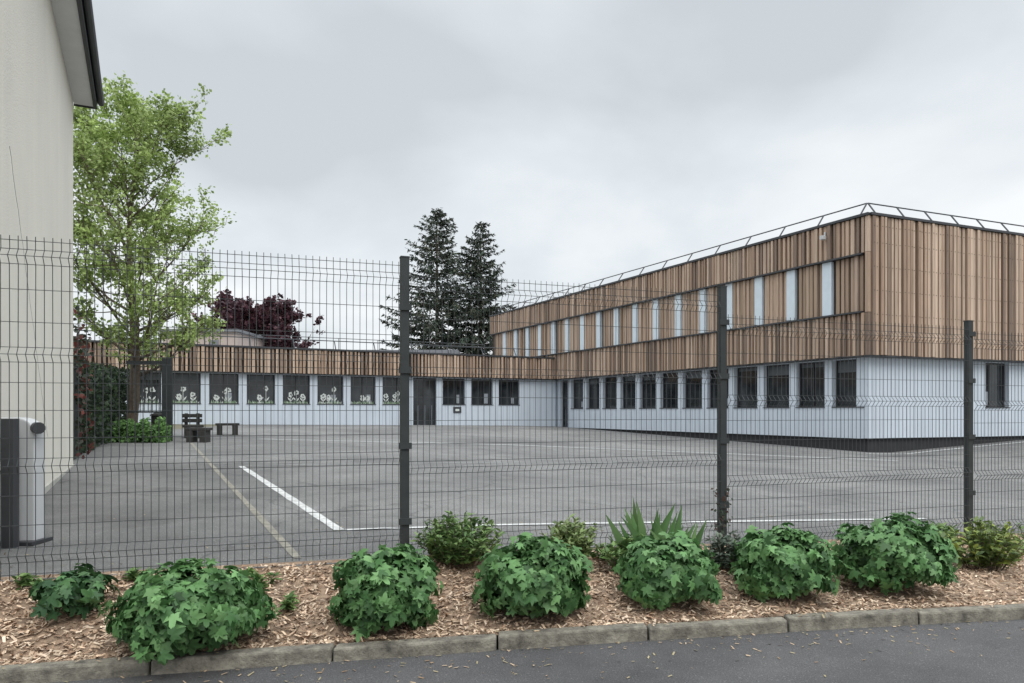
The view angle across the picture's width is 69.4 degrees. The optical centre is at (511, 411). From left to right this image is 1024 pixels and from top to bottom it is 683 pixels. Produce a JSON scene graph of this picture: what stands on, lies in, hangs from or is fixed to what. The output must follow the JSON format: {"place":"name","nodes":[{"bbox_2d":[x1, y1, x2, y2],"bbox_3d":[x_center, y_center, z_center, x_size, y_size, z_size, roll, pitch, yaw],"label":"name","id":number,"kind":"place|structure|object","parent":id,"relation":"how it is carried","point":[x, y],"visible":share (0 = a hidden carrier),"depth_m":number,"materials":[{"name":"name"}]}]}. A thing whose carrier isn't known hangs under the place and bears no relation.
{"place":"outdoors","nodes":[
{"label":"outdoors","id":0,"kind":"place"},
{"bbox_2d":[150,424,225,428],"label":"side ground","id":1,"kind":"structure","parent":0,"point":[178,426],"depth_m":35.76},
{"bbox_2d":[186,289,324,347],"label":"purple tree","id":2,"kind":"object","parent":1,"relation":"on","point":[285,315],"visible":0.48,"depth_m":60.79,"materials":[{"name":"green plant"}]},
{"bbox_2d":[0,424,1023,581],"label":"school yard","id":3,"kind":"structure","parent":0,"point":[288,476],"depth_m":11.35,"materials":[{"name":"grey asphalt"}]},
{"bbox_2d":[0,417,52,547],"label":"gate motor cabinet","id":4,"kind":"object","parent":3,"relation":"on","point":[27,432],"visible":0.81,"depth_m":6.25,"materials":[{"name":"paint"}]},
{"bbox_2d":[73,299,93,458],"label":"photinia shrub","id":5,"kind":"object","parent":3,"relation":"on","point":[81,342],"visible":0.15,"depth_m":15.46,"materials":[{"name":"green plant"}]},
{"bbox_2d":[73,364,98,459],"bbox_3d":[-9.988,0.150,17.329,0.060,2.300,7.600,0,0,-26],"label":"side fence","id":6,"kind":"object","parent":3,"relation":"on","point":[75,405],"visible":0.09,"depth_m":15.15,"materials":[{"name":"paint"}]},
{"bbox_2d":[74,361,129,452],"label":"hedge","id":7,"kind":"object","parent":3,"relation":"on","point":[107,397],"visible":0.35,"depth_m":19.57,"materials":[{"name":"green plant"}]},
{"bbox_2d":[105,416,172,442],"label":"ground cover","id":8,"kind":"object","parent":3,"relation":"on","point":[143,429],"visible":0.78,"depth_m":20.89,"materials":[{"name":"green plant"}]},
{"bbox_2d":[126,358,172,440],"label":"yard gate","id":9,"kind":"structure","parent":3,"relation":"on","point":[169,388],"depth_m":22.02,"materials":[{"name":"metal"}]},
{"bbox_2d":[73,70,236,422],"bbox_3d":[-12.008,-4.514,22.413,6.448,10.983,7.592,0,0,0],"label":"leafy tree","id":10,"kind":"object","parent":3,"relation":"on","point":[138,118],"visible":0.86,"depth_m":21.93,"materials":[{"name":"green plant"}]},
{"bbox_2d":[150,413,161,424],"bbox_3d":[-10.750,0.485,22.600,0.560,0.930,0.560,0,0,0],"label":"litter bin","id":11,"kind":"object","parent":3,"relation":"on","point":[155,416],"visible":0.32,"depth_m":22.36,"materials":[{"name":"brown wood"}]},
{"bbox_2d":[183,413,203,437],"bbox_3d":[-10.374,0.484,24.044,0.600,0.830,0.580,0,0,-29],"label":"wooden bench","id":12,"kind":"object","parent":3,"relation":"on","point":[185,419],"visible":0.62,"depth_m":24.13,"materials":[{"name":"brown wood"}]},
{"bbox_2d":[184,428,211,442],"bbox_3d":[-9.200,0.713,21.705,0.650,0.450,0.490,0,0,-6],"label":"wooden bench","id":13,"kind":"object","parent":3,"relation":"on","point":[191,431],"visible":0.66,"depth_m":21.48,"materials":[{"name":"brown wood"}]},
{"bbox_2d":[215,423,239,434],"bbox_3d":[-10.202,0.656,26.505,0.800,0.450,0.490,0,0,-23],"label":"wooden bench","id":14,"kind":"object","parent":3,"relation":"on","point":[219,428],"visible":0.85,"depth_m":26.27,"materials":[{"name":"brown wood"}]},
{"bbox_2d":[190,443,301,557],"bbox_3d":[-5.450,1.037,13.535,0.077,0.259,17.066,0,0,-26],"label":"drain strip","id":15,"kind":"object","parent":3,"relation":"on","point":[271,529],"visible":0.92,"depth_m":7.90,"materials":[{"name":"beige paint"}]},
{"bbox_2d":[239,466,343,529],"bbox_3d":[-3.395,1.097,10.585,0.120,0.118,7.589,0,0,-27],"label":"court line","id":16,"kind":"object","parent":3,"relation":"on","point":[330,524],"visible":0.91,"depth_m":9.17,"materials":[{"name":"white paint"}]},
{"bbox_2d":[0,533,1023,664],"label":"mulch bed","id":17,"kind":"object","parent":3,"relation":"on","point":[474,616],"visible":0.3,"depth_m":5.14,"materials":[{"name":"brown wood"}]},
{"bbox_2d":[11,573,47,589],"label":"weed tuft","id":18,"kind":"object","parent":17,"relation":"on","point":[26,580],"visible":0.81,"depth_m":4.94,"materials":[{"name":"green plant"}]},
{"bbox_2d":[26,563,119,620],"bbox_3d":[-2.804,1.152,4.724,0.530,0.310,0.503,0,0,-22],"label":"shrub","id":19,"kind":"object","parent":17,"relation":"on","point":[82,590],"visible":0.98,"depth_m":4.60,"materials":[{"name":"green plant"}]},
{"bbox_2d":[122,567,149,581],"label":"weed tuft","id":20,"kind":"object","parent":17,"relation":"on","point":[131,573],"visible":0.72,"depth_m":5.15,"materials":[{"name":"green plant"}]},
{"bbox_2d":[97,558,281,664],"bbox_3d":[-1.922,1.181,4.456,0.998,0.538,1.010,0,0,0],"label":"round shrub","id":21,"kind":"object","parent":17,"relation":"on","point":[179,605],"visible":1,"depth_m":4.24,"materials":[{"name":"green plant"}]},
{"bbox_2d":[239,566,255,572],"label":"weed tuft","id":22,"kind":"object","parent":17,"relation":"on","point":[251,569],"visible":0.17,"depth_m":5.34,"materials":[{"name":"green plant"}]},
{"bbox_2d":[249,570,282,588],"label":"weed tuft","id":23,"kind":"object","parent":17,"relation":"on","point":[261,579],"visible":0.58,"depth_m":5.20,"materials":[{"name":"green plant"}]},
{"bbox_2d":[277,590,299,611],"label":"weed tuft","id":24,"kind":"object","parent":17,"relation":"on","point":[287,603],"visible":1,"depth_m":4.91,"materials":[{"name":"green plant"}]},
{"bbox_2d":[327,543,443,641],"bbox_3d":[-0.839,1.151,4.846,0.747,0.586,0.796,0,0,0],"label":"round shrub","id":25,"kind":"object","parent":17,"relation":"on","point":[387,588],"visible":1,"depth_m":4.66,"materials":[{"name":"green plant"}]},
{"bbox_2d":[399,256,411,545],"bbox_3d":[-0.854,0.028,5.884,0.100,2.516,0.078,0,0,-20],"label":"fence post","id":26,"kind":"object","parent":17,"relation":"on","point":[405,445],"visible":0.94,"depth_m":5.86,"materials":[{"name":"metal"}]},
{"bbox_2d":[0,234,402,579],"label":"wire fence panel","id":27,"kind":"object","parent":26,"relation":"attached to","point":[182,410],"visible":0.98,"depth_m":5.29,"materials":[{"name":"black metal"}]},
{"bbox_2d":[409,273,724,555],"bbox_3d":[0.569,0.055,6.337,2.924,2.310,0.050,0,0,-20],"label":"wire fence panel","id":28,"kind":"object","parent":26,"relation":"attached to","point":[600,382],"visible":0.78,"depth_m":6.36,"materials":[{"name":"black metal"}]},
{"bbox_2d":[409,511,505,567],"bbox_3d":[-0.427,0.997,5.872,0.725,0.431,0.728,0,0,17],"label":"leafy perennial","id":29,"kind":"object","parent":17,"relation":"on","point":[445,545],"visible":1,"depth_m":5.73,"materials":[{"name":"green plant"}]},
{"bbox_2d":[471,531,594,619],"bbox_3d":[0.152,1.135,5.106,0.864,0.582,0.899,0,0,0],"label":"round shrub","id":30,"kind":"object","parent":17,"relation":"on","point":[527,572],"visible":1,"depth_m":4.90,"materials":[{"name":"green plant"}]},
{"bbox_2d":[539,513,601,559],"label":"leafy perennial","id":31,"kind":"object","parent":17,"relation":"on","point":[574,533],"visible":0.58,"depth_m":6.04,"materials":[{"name":"green plant"}]},
{"bbox_2d":[586,542,611,558],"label":"weed tuft","id":32,"kind":"object","parent":17,"relation":"on","point":[593,554],"visible":0.32,"depth_m":6.24,"materials":[{"name":"green plant"}]},
{"bbox_2d":[594,533,643,571],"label":"leafy perennial","id":33,"kind":"object","parent":17,"relation":"on","point":[617,552],"visible":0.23,"depth_m":5.94,"materials":[{"name":"green plant"}]},
{"bbox_2d":[605,498,706,549],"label":"iris plant","id":34,"kind":"object","parent":17,"relation":"on","point":[635,524],"visible":0.29,"depth_m":6.06,"materials":[{"name":"green plant"}]},
{"bbox_2d":[612,530,722,610],"bbox_3d":[1.142,1.139,5.393,0.818,0.541,0.765,0,0,0],"label":"round shrub","id":35,"kind":"object","parent":17,"relation":"on","point":[676,569],"visible":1,"depth_m":5.15,"materials":[{"name":"green plant"}]},
{"bbox_2d":[702,530,740,571],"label":"leafy perennial","id":36,"kind":"object","parent":17,"relation":"on","point":[722,558],"visible":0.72,"depth_m":6.07,"materials":[{"name":"green plant"}]},
{"bbox_2d":[717,285,728,541],"bbox_3d":[1.958,0.099,6.884,0.100,2.526,0.078,0,0,-20],"label":"fence post","id":37,"kind":"object","parent":17,"relation":"on","point":[723,373],"visible":0.94,"depth_m":6.86,"materials":[{"name":"metal"}]},
{"bbox_2d":[710,488,735,538],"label":"climbing vine","id":38,"kind":"object","parent":37,"relation":"attached to","point":[724,500],"visible":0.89,"depth_m":6.84,"materials":[{"name":"green plant"}]},
{"bbox_2d":[728,522,847,602],"bbox_3d":[2.063,1.131,5.586,0.852,0.571,0.796,0,0,0],"label":"round shrub","id":39,"kind":"object","parent":17,"relation":"on","point":[769,561],"visible":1,"depth_m":5.38,"materials":[{"name":"green plant"}]},
{"bbox_2d":[829,512,960,595],"bbox_3d":[2.965,1.095,5.840,0.927,0.605,0.921,0,0,0],"label":"round shrub","id":40,"kind":"object","parent":17,"relation":"on","point":[896,550],"visible":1,"depth_m":5.62,"materials":[{"name":"green plant"}]},
{"bbox_2d":[924,520,963,546],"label":"leafy perennial","id":41,"kind":"object","parent":17,"relation":"on","point":[942,528],"visible":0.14,"depth_m":7.09,"materials":[{"name":"green plant"}]},
{"bbox_2d":[963,320,975,533],"bbox_3d":[4.902,0.244,7.934,0.100,2.431,0.078,0,0,-20],"label":"fence post","id":42,"kind":"object","parent":17,"relation":"on","point":[970,436],"visible":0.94,"depth_m":7.91,"materials":[{"name":"metal"}]},
{"bbox_2d":[727,314,972,543],"bbox_3d":[3.447,0.220,7.362,3.066,2.240,0.050,0,0,-20],"label":"wire fence panel","id":43,"kind":"object","parent":42,"relation":"attached to","point":[860,438],"visible":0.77,"depth_m":7.36,"materials":[{"name":"black metal"}]},
{"bbox_2d":[974,331,1023,536],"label":"wire fence panel","id":44,"kind":"object","parent":42,"relation":"attached to","point":[994,405],"visible":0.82,"depth_m":8.04,"materials":[{"name":"black metal"}]},
{"bbox_2d":[940,516,1023,570],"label":"leafy perennial","id":45,"kind":"object","parent":17,"relation":"on","point":[986,550],"visible":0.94,"depth_m":6.37,"materials":[{"name":"green plant"}]},
{"bbox_2d":[1010,522,1023,550],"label":"weed tuft","id":46,"kind":"object","parent":17,"relation":"on","point":[1022,532],"visible":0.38,"depth_m":7.40,"materials":[{"name":"green plant"}]},
{"bbox_2d":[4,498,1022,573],"bbox_3d":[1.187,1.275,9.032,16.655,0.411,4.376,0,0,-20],"label":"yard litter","id":47,"kind":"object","parent":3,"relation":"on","point":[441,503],"visible":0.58,"depth_m":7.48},
{"bbox_2d":[245,462,784,465],"bbox_3d":[1.950,1.218,16.850,15.135,0.369,0.088,0,0,-21],"label":"court line","id":48,"kind":"object","parent":3,"relation":"on","point":[565,462],"visible":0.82,"depth_m":16.61,"materials":[{"name":"paint"}]},
{"bbox_2d":[121,357,1023,438],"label":"ground floor walls","id":49,"kind":"structure","parent":3,"relation":"on","point":[871,421],"depth_m":34.17,"materials":[{"name":"white paint"}]},
{"bbox_2d":[453,407,460,412],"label":"notice sign","id":50,"kind":"object","parent":49,"relation":"attached to","point":[454,408],"visible":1,"depth_m":43.60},
{"bbox_2d":[77,212,1023,379],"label":"coping and ledges","id":51,"kind":"object","parent":49,"relation":"on","point":[825,261],"visible":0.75,"depth_m":34.00,"materials":[{"name":"metal"}]},
{"bbox_2d":[73,215,1023,378],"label":"timber slats","id":52,"kind":"object","parent":51,"relation":"on","point":[869,236],"visible":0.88,"depth_m":29.36,"materials":[{"name":"brown wood"}]},
{"bbox_2d":[820,232,825,239],"bbox_3d":[11.727,-6.600,27.854,0.250,0.300,0.150,0,0,-27],"label":"security camera","id":53,"kind":"object","parent":52,"relation":"attached to","point":[822,237],"visible":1,"depth_m":27.79,"materials":[{"name":"paint"}]},
{"bbox_2d":[874,226,1022,342],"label":"slat fixings","id":54,"kind":"object","parent":52,"relation":"attached to","point":[947,273],"visible":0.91,"depth_m":27.66,"materials":[{"name":"grey metal"}]},
{"bbox_2d":[503,262,833,355],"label":"white panels","id":55,"kind":"object","parent":51,"relation":"on","point":[827,290],"visible":0.76,"depth_m":34.15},
{"bbox_2d":[129,359,1009,426],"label":"window frames","id":56,"kind":"structure","parent":49,"relation":"attached to","point":[813,363],"depth_m":38.23,"materials":[{"name":"black metal"}]},
{"bbox_2d":[118,361,1001,425],"bbox_3d":[4.352,-0.370,36.736,49.472,3.120,19.584,0,0,0],"label":"window glass","id":57,"kind":"object","parent":56,"relation":"in","point":[671,390],"visible":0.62,"depth_m":38.72,"materials":[{"name":"black glass"}]},
{"bbox_2d":[231,358,1018,437],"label":"wall seams","id":58,"kind":"structure","parent":49,"relation":"attached to","point":[743,409],"depth_m":29.91,"materials":[{"name":"grey"}]},
{"bbox_2d":[268,439,896,460],"bbox_3d":[1.650,1.188,23.000,19.801,0.576,0.544,0,0,6],"label":"court line","id":59,"kind":"object","parent":3,"relation":"on","point":[583,447],"visible":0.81,"depth_m":22.91,"materials":[{"name":"paint"}]},
{"bbox_2d":[347,518,925,529],"bbox_3d":[1.790,1.251,8.250,7.136,0.199,0.092,0,0,-17],"label":"court line","id":60,"kind":"object","parent":3,"relation":"on","point":[644,522],"visible":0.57,"depth_m":8.14,"materials":[{"name":"white paint"}]},
{"bbox_2d":[583,428,1023,451],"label":"plinth","id":61,"kind":"structure","parent":3,"relation":"on","point":[869,445],"depth_m":28.66,"materials":[{"name":"grey concrete"}]},
{"bbox_2d":[907,442,1019,453],"bbox_3d":[21.053,1.269,29.305,19.360,0.505,0.379,0,0,-23],"label":"yard edge line","id":62,"kind":"object","parent":3,"relation":"on","point":[959,448],"visible":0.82,"depth_m":27.42,"materials":[{"name":"white paint"}]},
{"bbox_2d":[53,619,1023,682],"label":"road","id":63,"kind":"structure","parent":0,"point":[902,658],"depth_m":4.40,"materials":[{"name":"grey asphalt"}]},
{"bbox_2d":[0,604,1023,682],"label":"kerb","id":64,"kind":"structure","parent":63,"relation":"on","point":[79,670],"depth_m":4.64,"materials":[{"name":"concrete"}]},
{"bbox_2d":[3,604,1022,682],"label":"road litter","id":65,"kind":"object","parent":63,"relation":"on","point":[570,652],"visible":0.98,"depth_m":4.54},
{"bbox_2d":[73,0,1023,353],"label":"sky","id":66,"kind":"structure","parent":0,"point":[594,140],"materials":[{"name":"grey"}]},
{"bbox_2d":[139,361,987,406],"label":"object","id":67,"kind":"object","parent":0,"point":[193,377],"depth_m":37.95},
{"label":"ground","id":68,"kind":"structure","parent":0,"visible":0},
{"bbox_2d":[0,0,72,485],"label":"stucco walls","id":69,"kind":"structure","parent":68,"relation":"on","point":[36,117],"depth_m":8.97,"materials":[{"name":"beige paint"}]},
{"bbox_2d":[9,146,47,435],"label":"wall crack","id":70,"kind":"structure","parent":69,"relation":"attached to","point":[26,275],"depth_m":8.04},
{"bbox_2d":[45,464,73,493],"bbox_3d":[-5.891,1.140,9.267,0.018,0.320,9.700,0,0,-27],"label":"wall base","id":71,"kind":"object","parent":69,"relation":"attached to","point":[48,487],"visible":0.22,"depth_m":10.52,"materials":[{"name":"white concrete"}]},
{"bbox_2d":[51,0,92,106],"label":"soffit","id":72,"kind":"structure","parent":69,"relation":"attached to","point":[66,16],"depth_m":11.60,"materials":[{"name":"grey paint"}]},
{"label":"roof","id":73,"kind":"object","parent":69,"relation":"attached to","visible":0},
{"bbox_2d":[74,0,103,109],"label":"fascia and gutter","id":74,"kind":"structure","parent":73,"relation":"attached to","point":[86,18],"depth_m":11.76,"materials":[{"name":"metal"}]},
{"bbox_2d":[159,329,267,345],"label":"beige house","id":75,"kind":"structure","parent":68,"relation":"on","point":[238,341],"depth_m":55.00,"materials":[{"name":"beige paint"}]},
{"bbox_2d":[372,350,460,353],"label":"grey hall","id":76,"kind":"structure","parent":68,"relation":"on","point":[445,351],"depth_m":51.80,"materials":[{"name":"grey metal"}]},
{"bbox_2d":[380,208,498,353],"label":"conifer tree","id":77,"kind":"object","parent":68,"relation":"on","point":[439,256],"visible":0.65,"depth_m":68.89,"materials":[{"name":"green plant"}]},
{"bbox_2d":[421,221,516,354],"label":"conifer tree","id":78,"kind":"object","parent":68,"relation":"on","point":[479,266],"visible":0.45,"depth_m":70.06,"materials":[{"name":"green plant"}]},
{"bbox_2d":[76,255,1012,378],"bbox_3d":[11.371,-2.640,43.171,69.703,8.680,31.798,0,0,-23],"label":"cladding backing","id":79,"kind":"object","parent":68,"relation":"on","point":[493,352],"visible":0.12,"depth_m":37.68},
{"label":"flat roof","id":80,"kind":"object","parent":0,"visible":0},
{"bbox_2d":[73,203,1023,356],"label":"roof guard rail","id":81,"kind":"object","parent":80,"relation":"on","point":[822,216],"visible":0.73,"depth_m":37.65,"materials":[{"name":"grey metal"}]}
]}

